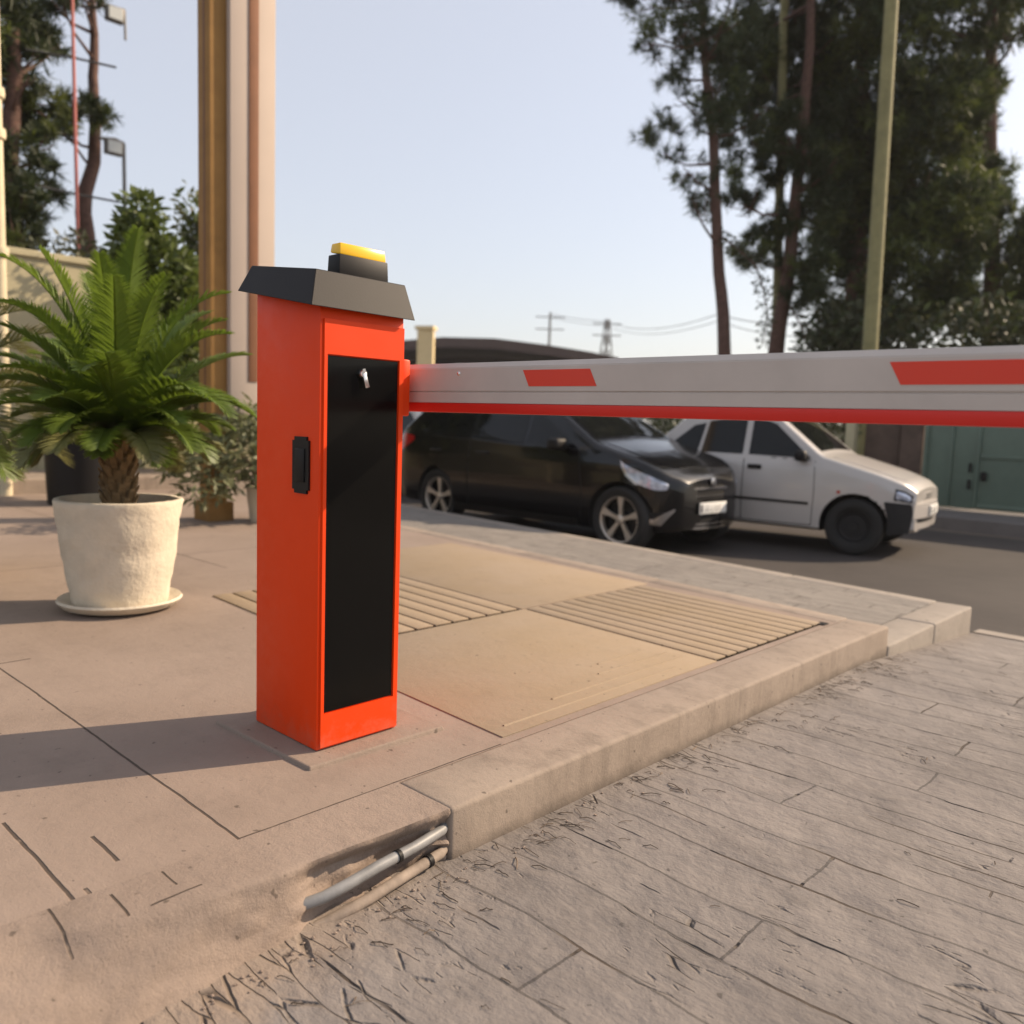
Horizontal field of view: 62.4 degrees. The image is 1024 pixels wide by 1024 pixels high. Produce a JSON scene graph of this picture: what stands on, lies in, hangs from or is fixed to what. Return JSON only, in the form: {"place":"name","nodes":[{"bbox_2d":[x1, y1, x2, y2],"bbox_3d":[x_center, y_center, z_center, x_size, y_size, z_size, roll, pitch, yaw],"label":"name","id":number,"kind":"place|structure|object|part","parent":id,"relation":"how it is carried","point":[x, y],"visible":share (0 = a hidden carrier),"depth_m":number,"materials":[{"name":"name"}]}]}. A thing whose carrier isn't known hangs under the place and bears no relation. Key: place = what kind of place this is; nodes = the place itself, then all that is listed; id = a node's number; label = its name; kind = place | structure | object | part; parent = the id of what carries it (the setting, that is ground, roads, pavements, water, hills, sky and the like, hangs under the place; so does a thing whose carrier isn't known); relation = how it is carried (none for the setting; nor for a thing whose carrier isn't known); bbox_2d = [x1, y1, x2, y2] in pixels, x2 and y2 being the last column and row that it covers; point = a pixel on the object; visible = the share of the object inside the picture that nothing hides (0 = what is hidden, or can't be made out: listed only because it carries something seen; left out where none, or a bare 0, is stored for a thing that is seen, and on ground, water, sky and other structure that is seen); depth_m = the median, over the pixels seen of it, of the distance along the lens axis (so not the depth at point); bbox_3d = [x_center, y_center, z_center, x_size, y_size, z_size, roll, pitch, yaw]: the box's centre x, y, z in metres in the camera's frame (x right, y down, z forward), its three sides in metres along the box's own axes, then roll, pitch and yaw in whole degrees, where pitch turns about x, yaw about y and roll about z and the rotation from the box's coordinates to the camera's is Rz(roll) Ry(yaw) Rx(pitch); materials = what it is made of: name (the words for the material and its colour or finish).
{"place":"outdoors","nodes":[
{"label":"outdoors","id":0,"kind":"place"},
{"bbox_2d":[13,468,256,494],"bbox_3d":[-7.474,-0.121,7.070,1.300,0.260,12.000,8,8,43],"label":"planting bed","id":1,"kind":"object","parent":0,"point":[34,482],"visible":0.18,"depth_m":9.63,"materials":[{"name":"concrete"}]},
{"bbox_2d":[162,179,198,471],"bbox_3d":[-4.111,-2.171,10.269,0.957,3.728,1.119,8,8,43],"label":"wall shrub","id":2,"kind":"object","parent":1,"relation":"on","point":[183,212],"visible":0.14,"depth_m":10.22,"materials":[{"name":"green plant"}]},
{"bbox_2d":[180,212,256,464],"bbox_3d":[-3.442,-2.039,10.738,1.260,3.411,1.768,8,8,43],"label":"bushy shrub","id":3,"kind":"object","parent":1,"relation":"on","point":[187,219],"visible":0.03,"depth_m":10.19,"materials":[{"name":"green plant"}]},
{"bbox_2d":[0,488,836,925],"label":"plaza","id":4,"kind":"structure","parent":0,"point":[124,756],"depth_m":2.46,"materials":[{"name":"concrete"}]},
{"bbox_2d":[0,56,12,495],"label":"cream pole","id":5,"kind":"object","parent":4,"relation":"on","point":[6,488],"visible":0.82,"depth_m":8.28,"materials":[{"name":"beige paint"}]},
{"bbox_2d":[43,435,101,504],"bbox_3d":[-4.096,-0.481,8.051,0.660,0.800,0.660,8,8,43],"label":"black planter","id":6,"kind":"object","parent":4,"relation":"on","point":[79,476],"visible":0.23,"depth_m":7.78,"materials":[{"name":"black plastic"}]},
{"bbox_2d":[21,183,198,416],"bbox_3d":[-3.690,-1.954,8.254,1.032,2.403,1.997,8,8,43],"label":"tall shrub","id":7,"kind":"object","parent":6,"relation":"in","point":[158,247],"visible":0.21,"depth_m":8.21,"materials":[{"name":"green plant"}]},
{"bbox_2d":[55,587,182,615],"bbox_3d":[-1.818,0.415,3.925,0.536,0.055,0.536,8,8,43],"label":"pot saucer","id":8,"kind":"object","parent":4,"relation":"on","point":[63,601],"visible":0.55,"depth_m":3.73,"materials":[{"name":"white ceramic"}]},
{"bbox_2d":[52,493,183,607],"bbox_3d":[-1.808,0.177,3.900,0.541,0.485,0.548,8,8,43],"label":"plant pot","id":9,"kind":"object","parent":8,"relation":"on","point":[117,555],"visible":0.97,"depth_m":3.71,"materials":[{"name":"white ceramic"}]},
{"bbox_2d":[0,224,256,503],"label":"palm plant","id":10,"kind":"object","parent":9,"relation":"in","point":[114,398],"visible":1,"depth_m":3.62,"materials":[{"name":"green plant"}]},
{"bbox_2d":[194,0,275,521],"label":"gate column","id":11,"kind":"structure","parent":4,"relation":"on","point":[236,126],"depth_m":6.95,"materials":[{"name":"beige paint"}]},
{"bbox_2d":[246,485,256,522],"bbox_3d":[-2.066,-0.070,7.219,0.401,0.300,0.401,8,8,43],"label":"white pot","id":12,"kind":"object","parent":4,"relation":"on","point":[251,498],"visible":0.3,"depth_m":7.07,"materials":[{"name":"white ceramic"}]},
{"bbox_2d":[138,392,256,513],"bbox_3d":[-2.211,-0.494,6.942,0.852,0.995,1.700,8,8,43],"label":"drooping shrub","id":13,"kind":"object","parent":12,"relation":"in","point":[230,468],"visible":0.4,"depth_m":6.77,"materials":[{"name":"green plant"}]},
{"bbox_2d":[215,708,443,770],"bbox_3d":[-0.542,0.642,2.513,0.498,0.032,0.487,8,8,43],"label":"concrete pad","id":14,"kind":"object","parent":4,"relation":"on","point":[252,729],"visible":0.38,"depth_m":2.38,"materials":[{"name":"beige concrete"}]},
{"bbox_2d":[238,242,1023,750],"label":"barrier gate","id":15,"kind":"structure","parent":14,"relation":"on","point":[344,386],"depth_m":2.27,"materials":[{"name":"orange metal"}]},
{"bbox_2d":[324,355,397,712],"bbox_3d":[-0.412,0.064,2.326,0.023,0.960,0.232,8,8,43],"label":"door","id":16,"kind":"structure","parent":15,"relation":"in","point":[362,393],"depth_m":2.32,"materials":[{"name":"black plastic"}]},
{"bbox_2d":[213,577,516,633],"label":"tactile paving","id":17,"kind":"structure","parent":4,"relation":"on","point":[423,606],"depth_m":4.15,"materials":[{"name":"beige concrete"}]},
{"bbox_2d":[400,543,646,608],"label":"plain paving","id":18,"kind":"structure","parent":4,"relation":"on","point":[513,581],"depth_m":5.02,"materials":[{"name":"beige concrete"}]},
{"bbox_2d":[397,609,716,737],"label":"plain paving","id":19,"kind":"structure","parent":4,"relation":"on","point":[492,674],"depth_m":3.19,"materials":[{"name":"beige concrete"}]},
{"bbox_2d":[502,650,681,725],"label":"tile ridge","id":20,"kind":"structure","parent":19,"relation":"on","point":[542,712],"depth_m":3.05,"materials":[{"name":"beige tile"}]},
{"bbox_2d":[527,585,819,660],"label":"tactile paving","id":21,"kind":"structure","parent":4,"relation":"on","point":[715,630],"depth_m":4.04,"materials":[{"name":"beige concrete"}]},
{"bbox_2d":[0,0,1023,427],"label":"sky","id":22,"kind":"structure","parent":0,"point":[479,146],"materials":[{"name":"blue"}]},
{"bbox_2d":[140,632,1023,1023],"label":"driveway","id":23,"kind":"structure","parent":0,"point":[768,884],"depth_m":1.90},
{"bbox_2d":[0,782,450,1023],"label":"mortar haunch","id":24,"kind":"object","parent":23,"relation":"on","point":[139,949],"visible":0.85,"depth_m":1.60,"materials":[{"name":"beige concrete"}]},
{"bbox_2d":[201,664,910,1023],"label":"mortar crumbs","id":25,"kind":"object","parent":23,"relation":"on","point":[377,910],"visible":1,"depth_m":1.70,"materials":[{"name":"beige concrete"}]},
{"bbox_2d":[260,656,927,1004],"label":"dry needles","id":26,"kind":"object","parent":23,"relation":"on","point":[592,819],"visible":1,"depth_m":2.21,"materials":[{"name":"brown plant"}]},
{"bbox_2d":[401,619,887,859],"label":"kerb","id":27,"kind":"structure","parent":23,"relation":"on","point":[491,795],"depth_m":2.58,"materials":[{"name":"concrete"}]},
{"bbox_2d":[303,822,447,909],"bbox_3d":[-0.293,0.784,1.874,0.062,0.066,0.443,8,8,43],"label":"conduit pipe","id":28,"kind":"object","parent":27,"relation":"attached to","point":[354,880],"visible":0.94,"depth_m":1.83,"materials":[{"name":"grey plastic"}]},
{"bbox_2d":[313,846,447,923],"bbox_3d":[-0.288,0.841,1.877,0.065,0.074,0.446,7,8,42],"label":"conduit pipe","id":29,"kind":"object","parent":27,"relation":"attached to","point":[425,862],"visible":0.78,"depth_m":1.85,"materials":[{"name":"grey plastic"}]},
{"bbox_2d":[346,672,1005,1009],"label":"scattered twigs","id":30,"kind":"object","parent":23,"relation":"on","point":[711,905],"visible":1,"depth_m":1.91,"materials":[{"name":"brown wood"}]},
{"bbox_2d":[973,629,1023,641],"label":"driveway lip","id":31,"kind":"object","parent":23,"relation":"on","point":[1000,635],"visible":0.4,"depth_m":5.12,"materials":[{"name":"beige concrete"}]},
{"bbox_2d":[256,467,1023,636],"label":"road","id":32,"kind":"structure","parent":0,"point":[982,577],"depth_m":8.53,"materials":[{"name":"grey asphalt"}]},
{"bbox_2d":[402,412,421,434],"bbox_3d":[-1.390,-1.090,14.476,1.900,1.518,3.671,-4,9,-44],"label":"white car","id":33,"kind":"object","parent":32,"relation":"on","point":[410,418],"visible":0.02,"depth_m":13.73,"materials":[{"name":"paint"}]},
{"bbox_3d":[-1.618,-1.439,13.661,0.128,0.400,0.677,-4,9,-44],"label":"window","id":34,"kind":"part","parent":33,"relation":"part of","materials":[{"name":"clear glass"}]},
{"bbox_2d":[401,412,735,547],"bbox_3d":[0.528,-0.598,9.960,4.253,1.633,2.062,8,8,44],"label":"black car","id":35,"kind":"object","parent":32,"relation":"on","point":[636,482],"visible":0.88,"depth_m":8.93,"materials":[{"name":"black paint"}]},
{"bbox_3d":[-1.084,-1.082,10.458,0.234,0.155,0.070,8,8,44],"label":"window","id":36,"kind":"part","parent":35,"relation":"part of","materials":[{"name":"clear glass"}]},
{"bbox_3d":[-0.798,-0.525,10.103,0.832,0.765,0.064,8,8,44],"label":"door","id":37,"kind":"part","parent":35,"relation":"part of","materials":[{"name":"black paint"}]},
{"bbox_3d":[-0.685,-1.108,10.090,0.720,0.412,0.161,8,8,44],"label":"window","id":38,"kind":"part","parent":35,"relation":"part of","materials":[{"name":"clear glass"}]},
{"bbox_3d":[-0.096,-1.022,9.519,0.770,0.454,0.175,8,8,44],"label":"window","id":39,"kind":"part","parent":35,"relation":"part of","materials":[{"name":"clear glass"}]},
{"bbox_3d":[0.111,-0.383,9.211,1.715,0.736,0.056,8,8,44],"label":"door","id":40,"kind":"part","parent":35,"relation":"part of","materials":[{"name":"black paint"}]},
{"bbox_3d":[0.455,-0.906,8.974,0.692,0.380,0.146,8,8,44],"label":"window","id":41,"kind":"part","parent":35,"relation":"part of","materials":[{"name":"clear glass"}]},
{"bbox_2d":[401,504,935,604],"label":"road kerb","id":42,"kind":"structure","parent":32,"relation":"on","point":[889,594],"depth_m":6.50,"materials":[{"name":"grey concrete"}]},
{"bbox_2d":[666,419,937,554],"bbox_3d":[3.043,-0.466,10.083,3.671,1.518,1.900,6,7,35],"label":"white car","id":43,"kind":"object","parent":32,"relation":"on","point":[811,475],"visible":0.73,"depth_m":9.10,"materials":[{"name":"paint"}]},
{"bbox_3d":[2.032,-0.883,9.877,0.464,0.332,0.109,6,7,35],"label":"window","id":44,"kind":"part","parent":43,"relation":"part of","materials":[{"name":"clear glass"}]},
{"bbox_3d":[2.418,-0.870,9.612,0.494,0.391,0.129,6,7,35],"label":"window","id":45,"kind":"part","parent":43,"relation":"part of","materials":[{"name":"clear glass"}]},
{"bbox_3d":[2.349,-0.304,9.602,0.555,0.716,0.052,6,7,35],"label":"door","id":46,"kind":"part","parent":43,"relation":"part of","materials":[{"name":"white paint"}]},
{"bbox_3d":[2.892,-0.244,9.216,0.796,0.716,0.060,6,7,35],"label":"door","id":47,"kind":"part","parent":43,"relation":"part of","materials":[{"name":"white paint"}]},
{"bbox_3d":[2.953,-0.806,9.238,0.677,0.400,0.128,6,7,35],"label":"window","id":48,"kind":"part","parent":43,"relation":"part of","materials":[{"name":"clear glass"}]},
{"bbox_2d":[401,506,929,624],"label":"footpath","id":49,"kind":"structure","parent":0,"point":[861,606],"depth_m":6.05,"materials":[{"name":"grey concrete"}]},
{"bbox_2d":[99,137,126,207],"bbox_3d":[-6.237,-3.240,13.298,0.128,5.120,0.408,8,8,43],"label":"floodlight post","id":50,"kind":"object","parent":49,"relation":"on","point":[114,146],"visible":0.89,"depth_m":13.05,"materials":[{"name":"grey metal"}]},
{"bbox_2d":[6,246,254,469],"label":"cream wall","id":51,"kind":"structure","parent":49,"relation":"on","point":[24,284],"depth_m":9.88,"materials":[{"name":"beige paint"}]},
{"bbox_2d":[231,490,846,622],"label":"plaza kerb","id":52,"kind":"structure","parent":49,"relation":"on","point":[804,612],"depth_m":5.10,"materials":[{"name":"concrete"}]},
{"bbox_2d":[667,433,1023,539],"bbox_3d":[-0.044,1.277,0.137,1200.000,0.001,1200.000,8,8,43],"label":"ground","id":53,"kind":"structure","parent":0,"point":[971,533],"depth_m":11.36,"materials":[{"name":"grey concrete"}]},
{"bbox_2d":[0,0,76,247],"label":"pine tree","id":54,"kind":"object","parent":53,"relation":"on","point":[24,26],"visible":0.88,"depth_m":11.68,"materials":[{"name":"green plant"}]},
{"bbox_2d":[10,226,113,259],"bbox_3d":[-5.612,-3.147,10.895,0.905,1.043,1.660,8,8,43],"label":"bush","id":55,"kind":"object","parent":53,"relation":"on","point":[77,251],"visible":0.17,"depth_m":10.70,"materials":[{"name":"green plant"}]},
{"bbox_2d":[71,0,79,248],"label":"red mast","id":56,"kind":"object","parent":53,"relation":"on","point":[75,120],"visible":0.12,"depth_m":11.79,"materials":[{"name":"red metal"}]},
{"bbox_2d":[25,48,115,67],"bbox_3d":[-6.112,-6.302,11.746,0.032,0.168,1.187,8,8,43],"label":"overhead wire","id":57,"kind":"object","parent":56,"relation":"attached to","point":[67,56],"visible":1,"depth_m":11.69,"materials":[{"name":"grey metal"}]},
{"bbox_2d":[35,184,119,202],"bbox_3d":[-6.160,-4.504,11.954,0.032,0.037,1.183,8,8,43],"label":"overhead wire","id":58,"kind":"object","parent":56,"relation":"attached to","point":[73,193],"visible":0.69,"depth_m":11.97,"materials":[{"name":"grey metal"}]},
{"bbox_2d":[34,0,124,252],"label":"pine tree","id":59,"kind":"object","parent":53,"relation":"on","point":[100,116],"visible":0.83,"depth_m":12.88,"materials":[{"name":"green plant"}]},
{"bbox_2d":[94,3,126,40],"bbox_3d":[-6.102,-7.488,12.829,0.128,0.457,0.491,8,8,43],"label":"floodlight bracket","id":60,"kind":"object","parent":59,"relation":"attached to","point":[115,14],"visible":0.88,"depth_m":12.84,"materials":[{"name":"grey metal"}]},
{"bbox_2d":[404,337,617,364],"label":"hall","id":61,"kind":"structure","parent":53,"relation":"on","point":[459,350],"depth_m":60.07,"materials":[{"name":"grey metal"}]},
{"bbox_2d":[535,312,564,344],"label":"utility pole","id":62,"kind":"object","parent":53,"relation":"on","point":[549,332],"visible":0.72,"depth_m":120.14,"materials":[{"name":"grey metal"}]},
{"bbox_2d":[552,314,809,328],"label":"power line","id":63,"kind":"object","parent":62,"relation":"attached to","point":[681,324],"visible":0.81,"depth_m":80.43,"materials":[{"name":"grey metal"}]},
{"bbox_2d":[592,319,621,355],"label":"power pylon","id":64,"kind":"object","parent":53,"relation":"on","point":[607,336],"visible":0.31,"depth_m":120.11,"materials":[{"name":"grey metal"}]},
{"bbox_2d":[554,318,793,336],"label":"power line","id":65,"kind":"object","parent":64,"relation":"attached to","point":[677,331],"visible":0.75,"depth_m":79.77,"materials":[{"name":"grey metal"}]},
{"bbox_2d":[640,418,841,440],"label":"treeline","id":66,"kind":"object","parent":53,"relation":"on","point":[837,436],"depth_m":96.51,"materials":[{"name":"green plant"}]},
{"bbox_2d":[882,602,971,655],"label":"kerb","id":67,"kind":"structure","parent":53,"relation":"on","point":[934,623],"depth_m":4.67,"materials":[{"name":"grey concrete"}]},
{"bbox_2d":[925,506,1023,538],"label":"pavement","id":68,"kind":"structure","parent":0,"point":[1000,523],"depth_m":11.63,"materials":[{"name":"concrete"}]},
{"bbox_2d":[415,326,437,363],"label":"stair tower","id":69,"kind":"structure","parent":68,"relation":"on","point":[425,343],"depth_m":48.10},
{"bbox_2d":[604,0,784,354],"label":"pine tree","id":70,"kind":"object","parent":68,"relation":"on","point":[713,117],"visible":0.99,"depth_m":17.48,"materials":[{"name":"green plant"}]},
{"bbox_2d":[696,175,714,229],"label":"hanging sprig","id":71,"kind":"object","parent":70,"relation":"attached to","point":[706,203],"visible":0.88,"depth_m":17.64,"materials":[{"name":"green plant"}]},
{"bbox_2d":[711,226,776,348],"bbox_3d":[4.709,-4.565,17.206,1.602,2.547,0.514,8,8,43],"label":"hanging sprig","id":72,"kind":"object","parent":70,"relation":"hanging from","point":[739,246],"visible":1,"depth_m":16.97,"materials":[{"name":"green plant"}]},
{"bbox_2d":[641,418,862,444],"bbox_3d":[-2.585,-2.417,23.359,25.769,2.195,1.359,8,8,43],"label":"hedge","id":73,"kind":"object","parent":68,"relation":"on","point":[825,426],"visible":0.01,"depth_m":17.34,"materials":[{"name":"green plant"}]},
{"bbox_2d":[772,0,788,317],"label":"utility pole","id":74,"kind":"object","parent":68,"relation":"on","point":[782,74],"visible":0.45,"depth_m":19.07,"materials":[{"name":"grey"}]},
{"bbox_2d":[707,0,866,352],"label":"pine tree","id":75,"kind":"object","parent":68,"relation":"on","point":[805,46],"visible":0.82,"depth_m":18.44,"materials":[{"name":"green plant"}]},
{"bbox_2d":[787,302,811,347],"bbox_3d":[6.317,-4.124,18.543,0.500,1.099,0.644,0,6,-14],"label":"hanging sprig","id":76,"kind":"object","parent":75,"relation":"attached to","point":[794,313],"visible":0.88,"depth_m":18.48,"materials":[{"name":"green plant"}]},
{"bbox_2d":[845,423,857,452],"bbox_3d":[5.553,-0.954,13.877,0.210,1.670,0.210,8,8,43],"label":"cream post","id":77,"kind":"object","parent":68,"relation":"on","point":[851,434],"depth_m":13.79,"materials":[{"name":"beige paint"}]},
{"bbox_2d":[856,0,898,455],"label":"utility pole","id":78,"kind":"object","parent":68,"relation":"on","point":[877,235],"visible":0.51,"depth_m":14.28,"materials":[{"name":"green"}]},
{"bbox_2d":[864,424,901,466],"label":"brick wall","id":79,"kind":"structure","parent":68,"relation":"on","point":[882,442],"depth_m":13.67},
{"bbox_2d":[788,0,1018,441],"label":"pine tree","id":80,"kind":"object","parent":68,"relation":"on","point":[928,111],"visible":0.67,"depth_m":17.86,"materials":[{"name":"green plant"}]},
{"bbox_2d":[788,282,1023,351],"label":"thicket","id":81,"kind":"object","parent":68,"relation":"on","point":[846,337],"visible":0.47,"depth_m":16.79,"materials":[{"name":"green plant"}]},
{"bbox_2d":[898,425,925,475],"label":"gate pier","id":82,"kind":"structure","parent":68,"relation":"on","point":[911,448],"depth_m":13.26,"materials":[{"name":"brown brick"}]},
{"bbox_2d":[911,0,1023,344],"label":"pine tree","id":83,"kind":"object","parent":68,"relation":"on","point":[992,28],"visible":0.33,"depth_m":18.68,"materials":[{"name":"green plant"}]},
{"bbox_2d":[921,425,1023,512],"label":"green gate","id":84,"kind":"structure","parent":68,"relation":"on","point":[978,468],"depth_m":12.65,"materials":[{"name":"metal"}]},
{"bbox_3d":[-3.136,0.116,4.386,0.598,0.460,0.602,8,8,43],"label":"plant pot","id":85,"kind":"object","parent":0,"visible":0},
{"bbox_2d":[0,298,80,483],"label":"palm plant","id":86,"kind":"object","parent":85,"relation":"in","point":[8,471],"visible":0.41,"depth_m":4.40,"materials":[{"name":"green plant"}]}
]}

